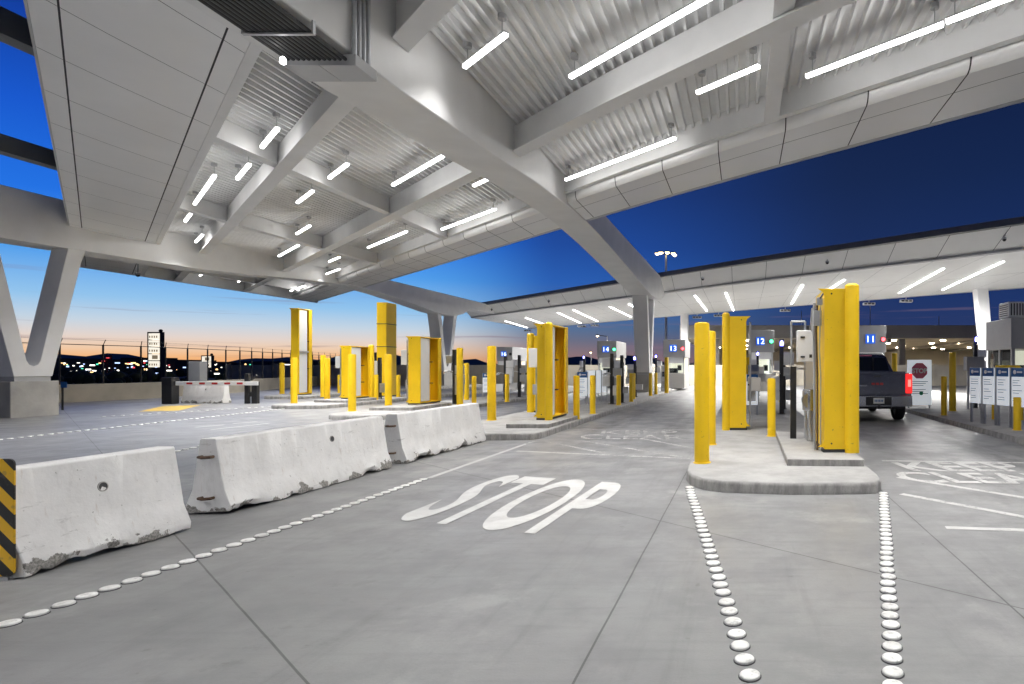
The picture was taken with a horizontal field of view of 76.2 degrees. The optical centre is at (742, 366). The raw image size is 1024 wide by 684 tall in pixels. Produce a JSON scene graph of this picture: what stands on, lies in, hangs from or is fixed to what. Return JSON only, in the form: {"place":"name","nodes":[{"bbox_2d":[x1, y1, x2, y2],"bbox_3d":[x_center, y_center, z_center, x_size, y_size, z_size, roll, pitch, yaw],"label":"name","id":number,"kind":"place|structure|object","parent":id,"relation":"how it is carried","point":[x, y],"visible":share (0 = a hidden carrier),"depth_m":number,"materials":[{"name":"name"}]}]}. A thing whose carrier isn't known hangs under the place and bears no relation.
{"place":"outdoors","nodes":[
{"label":"outdoors","id":0,"kind":"place"},
{"bbox_2d":[72,376,214,383],"bbox_3d":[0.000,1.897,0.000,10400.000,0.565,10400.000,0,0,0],"label":"ground","id":1,"kind":"structure","parent":0,"point":[159,381],"depth_m":74.65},
{"bbox_2d":[147,329,164,381],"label":"pylon sign","id":2,"kind":"object","parent":1,"relation":"on","point":[158,338],"visible":0.97,"depth_m":64.80,"materials":[{"name":"black paint"}]},
{"bbox_2d":[59,376,316,402],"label":"perimeter wall","id":3,"kind":"structure","parent":1,"relation":"on","point":[98,392],"depth_m":29.03,"materials":[{"name":"concrete"}]},
{"bbox_2d":[22,337,376,384],"bbox_3d":[-36.830,-0.243,49.537,4.028,2.087,63.718,0,0,-15],"label":"perimeter fence","id":4,"kind":"object","parent":3,"relation":"on","point":[103,345],"visible":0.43,"depth_m":32.98,"materials":[{"name":"metal"}]},
{"bbox_2d":[51,358,334,383],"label":"distant town","id":5,"kind":"object","parent":1,"relation":"on","point":[86,371],"visible":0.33,"depth_m":117.59},
{"bbox_2d":[264,384,481,398],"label":"island pavement","id":6,"kind":"structure","parent":0,"point":[317,394],"depth_m":30.76,"materials":[{"name":"concrete"}]},
{"bbox_2d":[289,308,311,394],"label":"detector pillar","id":7,"kind":"structure","parent":6,"relation":"on","point":[301,335],"depth_m":30.76,"materials":[{"name":"metal"}]},
{"bbox_2d":[497,347,526,364],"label":"inspection booth","id":8,"kind":"object","parent":6,"relation":"on","point":[511,353],"visible":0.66,"depth_m":55.69,"materials":[{"name":"metal"}]},
{"bbox_2d":[57,352,693,364],"bbox_3d":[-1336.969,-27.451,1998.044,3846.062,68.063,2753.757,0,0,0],"label":"hills","id":9,"kind":"structure","parent":0,"point":[592,361],"depth_m":2229.42,"materials":[{"name":"black"}]},
{"bbox_2d":[271,384,523,408],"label":"island pavement","id":10,"kind":"structure","parent":0,"point":[319,405],"depth_m":23.66,"materials":[{"name":"concrete"}]},
{"bbox_2d":[291,358,297,402],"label":"bollard","id":11,"kind":"object","parent":10,"relation":"on","point":[294,380],"visible":0.94,"depth_m":23.75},
{"bbox_2d":[324,358,329,398],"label":"bollard","id":12,"kind":"object","parent":10,"relation":"on","point":[326,378],"visible":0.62,"depth_m":25.81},
{"bbox_2d":[314,397,380,402],"bbox_3d":[-16.629,1.390,25.718,1.414,0.120,3.502,0,0,0],"label":"concrete pad","id":13,"kind":"object","parent":10,"relation":"on","point":[336,400],"visible":0.81,"depth_m":24.55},
{"bbox_2d":[335,345,373,398],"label":"detector pillar","id":14,"kind":"structure","parent":13,"relation":"on","point":[364,372],"depth_m":25.61,"materials":[{"name":"metal"}]},
{"bbox_2d":[374,358,384,398],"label":"equipment post","id":15,"kind":"object","parent":10,"relation":"on","point":[378,372],"visible":0.56,"depth_m":26.74,"materials":[{"name":"metal"}]},
{"bbox_2d":[376,302,395,396],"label":"detector pillar","id":16,"kind":"structure","parent":10,"relation":"on","point":[386,327],"depth_m":28.97,"materials":[{"name":"metal"}]},
{"bbox_2d":[329,386,608,419],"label":"island pavement","id":17,"kind":"structure","parent":0,"point":[481,402],"depth_m":19.72,"materials":[{"name":"concrete"}]},
{"bbox_2d":[348,354,355,410],"bbox_3d":[-12.664,0.505,19.440,0.264,1.850,0.262,0,0,-35],"label":"bollard","id":18,"kind":"object","parent":17,"relation":"on","point":[351,382],"visible":0.98,"depth_m":19.35,"materials":[{"name":"metal"}]},
{"bbox_2d":[385,354,391,405],"bbox_3d":[-12.357,0.490,20.907,0.262,1.880,0.264,0,0,-17],"label":"bollard","id":19,"kind":"object","parent":17,"relation":"on","point":[388,379],"visible":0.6,"depth_m":20.81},
{"bbox_2d":[369,402,451,410],"bbox_3d":[-11.588,1.390,21.514,1.414,0.120,3.655,0,0,0],"label":"concrete pad","id":20,"kind":"object","parent":17,"relation":"on","point":[402,407],"visible":0.76,"depth_m":20.20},
{"bbox_2d":[401,336,440,404],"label":"detector pillar","id":21,"kind":"structure","parent":20,"relation":"on","point":[421,358],"depth_m":21.45,"materials":[{"name":"metal"}]},
{"bbox_2d":[443,350,464,403],"bbox_3d":[-11.091,0.380,23.033,0.652,2.100,0.476,0,0,0],"label":"equipment post","id":22,"kind":"object","parent":17,"relation":"on","point":[452,359],"visible":0.66,"depth_m":23.09,"materials":[{"name":"metal"}]},
{"bbox_2d":[457,348,462,404],"bbox_3d":[-10.598,0.355,22.460,0.264,2.150,0.262,0,0,4],"label":"bollard","id":23,"kind":"object","parent":17,"relation":"on","point":[459,376],"visible":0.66,"depth_m":22.36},
{"bbox_2d":[496,356,514,399],"bbox_3d":[-10.451,0.480,26.292,0.823,1.900,0.475,0,0,0],"label":"equipment post","id":24,"kind":"object","parent":17,"relation":"on","point":[501,387],"visible":0.73,"depth_m":26.29,"materials":[{"name":"metal"}]},
{"bbox_2d":[510,355,526,396],"bbox_3d":[-10.632,0.430,28.491,0.793,2.000,0.425,0,0,-21],"label":"equipment post","id":25,"kind":"object","parent":17,"relation":"on","point":[522,378],"visible":0.84,"depth_m":28.42,"materials":[{"name":"metal"}]},
{"bbox_2d":[597,341,625,384],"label":"inspection booth","id":26,"kind":"object","parent":17,"relation":"on","point":[606,349],"visible":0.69,"depth_m":45.21,"materials":[{"name":"metal"}]},
{"bbox_2d":[0,386,1023,683],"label":"plaza pavement","id":27,"kind":"structure","parent":0,"point":[616,586],"depth_m":4.57,"materials":[{"name":"concrete"}]},
{"bbox_2d":[0,459,15,580],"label":"hazard marker","id":28,"kind":"object","parent":27,"relation":"on","point":[7,519],"visible":0.96,"depth_m":4.44,"materials":[{"name":"metal"}]},
{"bbox_2d":[13,446,190,577],"bbox_3d":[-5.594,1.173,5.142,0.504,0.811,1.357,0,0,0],"label":"concrete barrier","id":29,"kind":"object","parent":27,"relation":"on","point":[69,508],"visible":0.94,"depth_m":5.03,"materials":[{"name":"white paint"}]},
{"bbox_2d":[138,405,198,411],"bbox_3d":[-21.929,1.576,23.002,1.133,0.001,3.819,0,0,-33],"label":"yellow marking","id":30,"kind":"object","parent":27,"relation":"on","point":[169,408],"visible":1,"depth_m":22.79,"materials":[{"name":"paint"}]},
{"bbox_2d":[189,361,206,380],"bbox_3d":[-26.557,0.655,29.232,0.640,1.850,0.480,0,0,0],"label":"utility cabinet","id":31,"kind":"object","parent":27,"relation":"on","point":[197,370],"visible":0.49,"depth_m":29.03,"materials":[{"name":"metal"}]},
{"bbox_2d":[181,385,230,402],"bbox_3d":[-23.508,1.174,26.279,1.798,0.812,0.505,0,0,0],"label":"concrete barrier","id":32,"kind":"object","parent":27,"relation":"on","point":[206,394],"visible":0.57,"depth_m":26.14,"materials":[{"name":"white paint"}]},
{"bbox_2d":[162,373,259,403],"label":"barrier gate","id":33,"kind":"structure","parent":27,"relation":"on","point":[170,390],"depth_m":25.77,"materials":[{"name":"metal"}]},
{"bbox_2d":[0,185,493,417],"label":"portal frame","id":34,"kind":"object","parent":27,"relation":"on","point":[29,387],"visible":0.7,"depth_m":20.00,"materials":[{"name":"white paint"}]},
{"bbox_2d":[279,363,284,393],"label":"bollard","id":35,"kind":"object","parent":27,"relation":"on","point":[281,378],"visible":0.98,"depth_m":31.77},
{"bbox_2d":[185,416,391,513],"bbox_3d":[-5.730,1.174,7.907,0.505,0.812,2.974,0,0,0],"label":"concrete barrier","id":36,"kind":"object","parent":27,"relation":"on","point":[240,470],"visible":1,"depth_m":7.27,"materials":[{"name":"white paint"}]},
{"bbox_2d":[320,355,325,396],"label":"bollard","id":37,"kind":"object","parent":27,"relation":"on","point":[322,357],"visible":0.78,"depth_m":28.55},
{"bbox_2d":[185,0,665,391],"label":"portal frame","id":38,"kind":"object","parent":27,"relation":"on","point":[428,90],"visible":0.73,"depth_m":11.04,"materials":[{"name":"white paint"}]},
{"bbox_2d":[198,0,376,81],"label":"conduit rack","id":39,"kind":"object","parent":38,"relation":"attached to","point":[308,54],"visible":0.99,"depth_m":7.40,"materials":[{"name":"metal"}]},
{"bbox_2d":[467,216,1023,328],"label":"canopy roof","id":40,"kind":"structure","parent":38,"relation":"on","point":[891,267],"depth_m":33.50,"materials":[{"name":"grey paint"}]},
{"bbox_2d":[384,403,485,463],"bbox_3d":[-5.729,1.174,11.293,0.504,0.812,3.028,0,0,0],"label":"concrete barrier","id":41,"kind":"object","parent":27,"relation":"on","point":[411,436],"visible":0.98,"depth_m":10.74,"materials":[{"name":"white paint"}]},
{"bbox_2d":[427,441,534,477],"bbox_3d":[-4.455,1.576,10.669,0.106,0.001,4.276,0,0,0],"label":"lane line","id":42,"kind":"object","parent":27,"relation":"on","point":[441,473],"visible":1,"depth_m":10.01,"materials":[{"name":"paint"}]},
{"bbox_2d":[401,475,619,533],"bbox_3d":[-2.688,1.574,7.211,2.157,0.001,2.648,0,0,14],"label":"road marking","id":43,"kind":"object","parent":27,"relation":"on","point":[498,519],"visible":1,"depth_m":6.92,"materials":[{"name":"paint"}]},
{"bbox_2d":[227,364,969,385],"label":"boundary wall","id":44,"kind":"structure","parent":27,"relation":"on","point":[938,371],"depth_m":51.00,"materials":[{"name":"concrete"}]},
{"bbox_2d":[519,429,691,458],"bbox_3d":[-2.563,1.575,12.732,3.380,0.002,4.896,0,0,0],"label":"road marking","id":45,"kind":"object","parent":27,"relation":"on","point":[628,432],"visible":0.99,"depth_m":12.87,"materials":[{"name":"paint"}]},
{"bbox_2d":[680,314,688,340],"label":"support column","id":46,"kind":"structure","parent":27,"relation":"on","point":[684,318],"depth_m":53.91,"materials":[{"name":"metal"}]},
{"bbox_2d":[729,640,750,651],"bbox_3d":[-0.017,1.569,3.386,0.120,0.020,0.120,0,0,-13],"label":"lane dot","id":47,"kind":"object","parent":27,"relation":"on","point":[739,645],"visible":1,"depth_m":3.36,"materials":[{"name":"white ceramic"}]},
{"bbox_2d":[733,653,755,665],"bbox_3d":[0.008,1.569,3.228,0.120,0.020,0.120,0,0,-36],"label":"lane dot","id":48,"kind":"object","parent":27,"relation":"on","point":[744,659],"visible":1,"depth_m":3.20,"materials":[{"name":"white ceramic"}]},
{"bbox_2d":[738,669,761,682],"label":"lane dot","id":49,"kind":"object","parent":27,"relation":"on","point":[749,675],"visible":1,"depth_m":3.04,"materials":[{"name":"white ceramic"}]},
{"bbox_2d":[680,306,978,364],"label":"inspection shelter","id":50,"kind":"object","parent":27,"relation":"on","point":[936,344],"visible":0.34,"depth_m":58.00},
{"bbox_2d":[859,353,912,418],"bbox_3d":[3.820,0.557,19.821,2.480,2.055,6.058,0,0,0],"label":"pickup truck","id":51,"kind":"object","parent":27,"relation":"on","point":[883,384],"visible":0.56,"depth_m":17.04,"materials":[{"name":"grey paint"}]},
{"bbox_2d":[881,631,901,641],"bbox_3d":[0.870,1.569,3.510,0.120,0.020,0.120,0,0,-39],"label":"lane dot","id":52,"kind":"object","parent":27,"relation":"on","point":[895,636],"visible":0.98,"depth_m":3.49,"materials":[{"name":"white ceramic"}]},
{"bbox_2d":[881,652,902,664],"bbox_3d":[0.805,1.569,3.240,0.120,0.020,0.120,0,0,32],"label":"lane dot","id":53,"kind":"object","parent":27,"relation":"on","point":[891,658],"visible":1,"depth_m":3.21,"materials":[{"name":"white ceramic"}]},
{"bbox_2d":[881,641,902,652],"bbox_3d":[0.839,1.569,3.377,0.120,0.020,0.120,0,0,-32],"label":"lane dot","id":54,"kind":"object","parent":27,"relation":"on","point":[892,646],"visible":0.98,"depth_m":3.35,"materials":[{"name":"white ceramic"}]},
{"bbox_2d":[881,666,904,679],"bbox_3d":[0.772,1.569,3.091,0.120,0.020,0.120,0,0,36],"label":"lane dot","id":55,"kind":"object","parent":27,"relation":"on","point":[892,672],"visible":0.98,"depth_m":3.07,"materials":[{"name":"white ceramic"}]},
{"bbox_2d":[882,460,1023,530],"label":"road marking","id":56,"kind":"object","parent":27,"relation":"on","point":[901,475],"visible":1,"depth_m":8.55,"materials":[{"name":"paint"}]},
{"bbox_2d":[972,289,990,367],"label":"support column","id":57,"kind":"structure","parent":27,"relation":"on","point":[981,306],"depth_m":36.46,"materials":[{"name":"metal"}]},
{"bbox_2d":[0,0,1023,363],"label":"sky","id":58,"kind":"structure","parent":0,"point":[969,170],"materials":[{"name":"blue"}]},
{"bbox_2d":[481,384,689,439],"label":"island pavement","id":59,"kind":"structure","parent":0,"point":[497,429],"depth_m":16.66,"materials":[{"name":"concrete"}]},
{"bbox_2d":[487,346,496,420],"bbox_3d":[-6.762,0.430,16.142,0.264,2.000,0.262,0,0,-17],"label":"bollard","id":60,"kind":"object","parent":59,"relation":"on","point":[491,383],"visible":1,"depth_m":16.05,"materials":[{"name":"metal"}]},
{"bbox_2d":[527,333,536,411],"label":"detector pillar","id":61,"kind":"structure","parent":59,"relation":"on","point":[531,340],"depth_m":18.91,"materials":[{"name":"metal"}]},
{"bbox_2d":[529,348,536,414],"bbox_3d":[-6.111,0.440,17.705,0.340,1.980,0.280,0,0,0],"label":"control box","id":62,"kind":"object","parent":59,"relation":"on","point":[532,357],"visible":0.5,"depth_m":17.57,"materials":[{"name":"metal"}]},
{"bbox_2d":[506,414,577,427],"bbox_3d":[-5.029,1.390,15.626,1.008,0.120,3.244,0,0,0],"label":"concrete pad","id":63,"kind":"object","parent":59,"relation":"on","point":[533,422],"visible":0.76,"depth_m":14.38,"materials":[{"name":"concrete"}]},
{"bbox_2d":[533,322,567,419],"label":"detector pillar","id":64,"kind":"structure","parent":63,"relation":"on","point":[552,371],"depth_m":15.05,"materials":[{"name":"metal"}]},
{"bbox_2d":[573,375,579,418],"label":"bollard","id":65,"kind":"object","parent":59,"relation":"on","point":[576,395],"visible":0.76,"depth_m":16.41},
{"bbox_2d":[577,372,587,404],"bbox_3d":[-6.089,0.805,22.744,0.410,1.250,0.085,0,0,-10],"label":"info board","id":66,"kind":"object","parent":59,"relation":"on","point":[583,383],"visible":0.69,"depth_m":22.72,"materials":[{"name":"metal"}]},
{"bbox_2d":[589,375,595,413],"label":"bollard","id":67,"kind":"object","parent":59,"relation":"on","point":[592,394],"visible":1,"depth_m":18.34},
{"bbox_2d":[602,354,621,403],"bbox_3d":[-5.047,0.455,23.129,0.756,1.950,0.424,0,0,-18],"label":"equipment post","id":68,"kind":"object","parent":59,"relation":"on","point":[608,381],"visible":0.84,"depth_m":23.07,"materials":[{"name":"metal"}]},
{"bbox_2d":[614,355,628,402],"bbox_3d":[-4.886,0.480,23.945,0.608,1.900,0.475,0,0,0],"label":"equipment post","id":69,"kind":"object","parent":59,"relation":"on","point":[619,363],"visible":0.56,"depth_m":24.00,"materials":[{"name":"metal"}]},
{"bbox_2d":[626,356,642,396],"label":"equipment post","id":70,"kind":"object","parent":59,"relation":"on","point":[634,367],"visible":0.77,"depth_m":28.59,"materials":[{"name":"metal"}]},
{"bbox_2d":[663,340,689,387],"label":"inspection booth","id":71,"kind":"object","parent":59,"relation":"on","point":[677,352],"visible":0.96,"depth_m":40.32,"materials":[{"name":"metal"}]},
{"bbox_2d":[687,391,880,494],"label":"island pavement","id":72,"kind":"structure","parent":0,"point":[751,460],"depth_m":8.29,"materials":[{"name":"concrete"}]},
{"bbox_2d":[693,322,710,463],"bbox_3d":[-0.615,0.380,8.972,0.264,2.100,0.262,0,0,33],"label":"bollard","id":73,"kind":"object","parent":72,"relation":"on","point":[701,392],"visible":1,"depth_m":8.88,"materials":[{"name":"metal"}]},
{"bbox_2d":[709,331,716,444],"bbox_3d":[-0.615,0.380,11.087,0.262,2.100,0.264,0,0,-5],"label":"bollard","id":74,"kind":"object","parent":72,"relation":"on","point":[712,387],"visible":0.61,"depth_m":10.99,"materials":[{"name":"metal"}]},
{"bbox_2d":[722,313,760,429],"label":"detector pillar","id":75,"kind":"structure","parent":72,"relation":"on","point":[733,372],"depth_m":13.58,"materials":[{"name":"metal"}]},
{"bbox_2d":[751,330,773,390],"bbox_3d":[1.094,-0.370,37.060,1.460,3.600,3.845,0,0,0],"label":"inspection booth","id":76,"kind":"object","parent":72,"relation":"on","point":[762,342],"visible":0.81,"depth_m":35.22,"materials":[{"name":"metal"}]},
{"bbox_2d":[767,378,775,436],"bbox_3d":[0.590,0.830,12.400,0.208,1.200,0.210,0,0,-34],"label":"bollard","id":77,"kind":"object","parent":72,"relation":"on","point":[771,407],"visible":0.96,"depth_m":12.33,"materials":[{"name":"metal"}]},
{"bbox_2d":[774,361,789,408],"bbox_3d":[1.411,0.530,20.280,0.726,1.800,0.474,0,0,0],"label":"equipment post","id":78,"kind":"object","parent":72,"relation":"on","point":[786,392],"visible":0.35,"depth_m":20.28,"materials":[{"name":"metal"}]},
{"bbox_2d":[771,339,793,413],"bbox_3d":[1.200,0.295,18.121,0.704,2.270,0.476,0,0,0],"label":"equipment post","id":79,"kind":"object","parent":72,"relation":"on","point":[784,358],"visible":0.79,"depth_m":18.18,"materials":[{"name":"metal"}]},
{"bbox_2d":[776,431,863,466],"bbox_3d":[1.193,1.390,10.508,1.106,0.120,3.775,0,0,0],"label":"concrete pad","id":80,"kind":"object","parent":72,"relation":"on","point":[798,451],"visible":0.66,"depth_m":9.02,"materials":[{"name":"concrete"}]},
{"bbox_2d":[790,308,815,440],"bbox_3d":[1.105,0.190,10.726,0.452,2.440,1.024,0,0,0],"label":"equipment rack","id":81,"kind":"object","parent":80,"relation":"on","point":[804,346],"visible":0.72,"depth_m":10.96,"materials":[{"name":"metal"}]},
{"bbox_2d":[812,283,858,452],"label":"detector pillar","id":82,"kind":"structure","parent":80,"relation":"on","point":[835,325],"depth_m":9.33,"materials":[{"name":"metal"}]},
{"bbox_2d":[905,390,1023,444],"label":"island pavement","id":83,"kind":"structure","parent":0,"point":[959,416],"depth_m":17.33,"materials":[{"name":"concrete"}]},
{"bbox_2d":[859,326,885,355],"bbox_3d":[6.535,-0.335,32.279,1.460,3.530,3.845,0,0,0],"label":"number sign","id":84,"kind":"object","parent":83,"relation":"on","point":[872,339],"visible":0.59,"depth_m":30.44,"materials":[{"name":"metal"}]},
{"bbox_2d":[907,360,931,407],"bbox_3d":[6.123,0.590,20.860,0.840,1.680,0.109,0,0,0],"label":"stop board","id":85,"kind":"object","parent":83,"relation":"on","point":[920,371],"visible":0.87,"depth_m":20.82,"materials":[{"name":"metal"}]},
{"bbox_2d":[941,376,946,414],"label":"bollard","id":86,"kind":"object","parent":83,"relation":"on","point":[943,395],"visible":0.98,"depth_m":17.74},
{"bbox_2d":[948,352,955,410],"bbox_3d":[6.824,0.470,19.539,0.262,1.920,0.264,0,0,25],"label":"bollard","id":87,"kind":"object","parent":83,"relation":"on","point":[952,381],"visible":1,"depth_m":19.45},
{"bbox_2d":[963,357,983,408],"bbox_3d":[7.850,0.540,20.400,0.600,1.780,0.320,0,0,0],"label":"utility cabinet","id":88,"kind":"object","parent":83,"relation":"on","point":[973,362],"visible":0.71,"depth_m":20.24,"materials":[{"name":"metal"}]},
{"bbox_2d":[970,367,982,422],"bbox_3d":[6.019,0.720,15.505,0.085,1.420,0.470,0,0,-15],"label":"info board","id":89,"kind":"object","parent":83,"relation":"on","point":[976,385],"visible":1,"depth_m":15.43,"materials":[{"name":"metal"}]},
{"bbox_2d":[969,336,986,407],"bbox_3d":[8.149,0.170,20.855,0.648,2.520,0.477,0,0,0],"label":"equipment post","id":90,"kind":"object","parent":83,"relation":"on","point":[979,353],"visible":0.36,"depth_m":20.88,"materials":[{"name":"metal"}]},
{"bbox_2d":[983,367,996,424],"bbox_3d":[6.159,0.720,15.005,0.085,1.420,0.470,0,0,-15],"label":"info board","id":91,"kind":"object","parent":83,"relation":"on","point":[989,386],"visible":1,"depth_m":14.91,"materials":[{"name":"metal"}]},
{"bbox_2d":[996,367,1011,426],"bbox_3d":[6.299,0.720,14.505,0.085,1.420,0.470,0,0,-15],"label":"info board","id":92,"kind":"object","parent":83,"relation":"on","point":[1003,375],"visible":1,"depth_m":14.43,"materials":[{"name":"metal"}]},
{"bbox_2d":[986,318,1023,367],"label":"corner booth","id":93,"kind":"object","parent":83,"relation":"on","point":[1004,341],"visible":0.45,"depth_m":22.97,"materials":[{"name":"metal"}]},
{"bbox_2d":[990,349,1009,367],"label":"window","id":94,"kind":"structure","parent":93,"relation":"in","point":[1005,354],"depth_m":23.50,"materials":[{"name":"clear glass"}]},
{"bbox_2d":[999,302,1023,319],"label":"rooftop unit","id":95,"kind":"object","parent":93,"relation":"on","point":[1011,310],"visible":0.81,"depth_m":22.95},
{"bbox_2d":[1011,367,1023,426],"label":"info board","id":96,"kind":"object","parent":83,"relation":"on","point":[1017,382],"visible":0.84,"depth_m":14.00,"materials":[{"name":"metal"}]},
{"bbox_2d":[1013,397,1021,430],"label":"bollard","id":97,"kind":"object","parent":83,"relation":"on","point":[1016,413],"visible":1,"depth_m":13.51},
{"bbox_3d":[12.127,-1.960,3.502,1.270,7.180,54.698,0,0,0],"label":"portal frame","id":98,"kind":"object","parent":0,"visible":0},
{"bbox_2d":[0,6,56,169],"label":"canopy roof","id":99,"kind":"structure","parent":98,"relation":"on","point":[14,31],"depth_m":13.81,"materials":[{"name":"grey paint"}]},
{"bbox_2d":[23,0,1023,302],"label":"canopy roof","id":100,"kind":"structure","parent":98,"relation":"on","point":[153,108],"depth_m":11.75,"materials":[{"name":"paint"}]},
{"bbox_2d":[192,162,216,204],"bbox_3d":[-15.244,-5.139,16.968,4.093,0.378,0.127,0,0,42],"label":"strip light","id":101,"kind":"object","parent":100,"relation":"attached to","point":[205,187],"visible":1,"depth_m":16.64,"materials":[{"name":"grey paint"}]},
{"bbox_2d":[259,112,279,148],"bbox_3d":[-10.301,-5.139,13.054,1.620,0.378,0.127,0,0,42],"label":"strip light","id":102,"kind":"object","parent":100,"relation":"attached to","point":[270,135],"visible":1,"depth_m":12.94,"materials":[{"name":"grey paint"}]},
{"bbox_2d":[327,150,349,178],"bbox_3d":[-10.301,-5.139,15.266,1.620,0.378,0.127,0,0,42],"label":"strip light","id":103,"kind":"object","parent":100,"relation":"attached to","point":[343,166],"visible":1,"depth_m":15.19,"materials":[{"name":"grey paint"}]},
{"bbox_2d":[391,155,443,185],"bbox_3d":[-8.140,-5.139,15.121,3.933,0.378,0.127,0,0,42],"label":"strip light","id":104,"kind":"object","parent":100,"relation":"attached to","point":[418,169],"visible":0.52,"depth_m":15.27,"materials":[{"name":"grey paint"}]},
{"bbox_2d":[441,198,496,229],"bbox_3d":[-9.354,-5.139,20.318,4.173,0.378,0.127,0,0,42],"label":"strip light","id":105,"kind":"object","parent":100,"relation":"attached to","point":[493,200],"visible":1,"depth_m":20.03,"materials":[{"name":"grey paint"}]},
{"bbox_2d":[462,12,508,68],"bbox_3d":[-4.085,-5.139,9.470,1.460,0.378,0.127,0,0,42],"label":"strip light","id":106,"kind":"object","parent":100,"relation":"attached to","point":[495,41],"visible":1,"depth_m":9.37,"materials":[{"name":"grey paint"}]},
{"bbox_2d":[564,123,676,180],"bbox_3d":[-3.096,-5.139,14.509,4.364,0.378,0.127,0,0,42],"label":"strip light","id":107,"kind":"object","parent":100,"relation":"attached to","point":[630,154],"visible":1,"depth_m":14.22,"materials":[{"name":"grey paint"}]},
{"bbox_2d":[568,0,710,78],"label":"strip light","id":108,"kind":"object","parent":100,"relation":"attached to","point":[653,28],"visible":1,"depth_m":9.08,"materials":[{"name":"grey paint"}]},
{"bbox_2d":[695,46,760,94],"bbox_3d":[-0.284,-5.139,10.409,1.471,0.378,0.127,0,0,41],"label":"strip light","id":109,"kind":"object","parent":100,"relation":"attached to","point":[731,76],"visible":0.94,"depth_m":10.33,"materials":[{"name":"grey paint"}]},
{"bbox_2d":[805,1,944,78],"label":"strip light","id":110,"kind":"object","parent":100,"relation":"attached to","point":[934,7],"visible":1,"depth_m":9.35,"materials":[{"name":"grey paint"}]},
{"bbox_2d":[945,0,1010,23],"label":"strip light","id":111,"kind":"object","parent":100,"relation":"attached to","point":[972,10],"visible":1,"depth_m":8.39,"materials":[{"name":"grey paint"}]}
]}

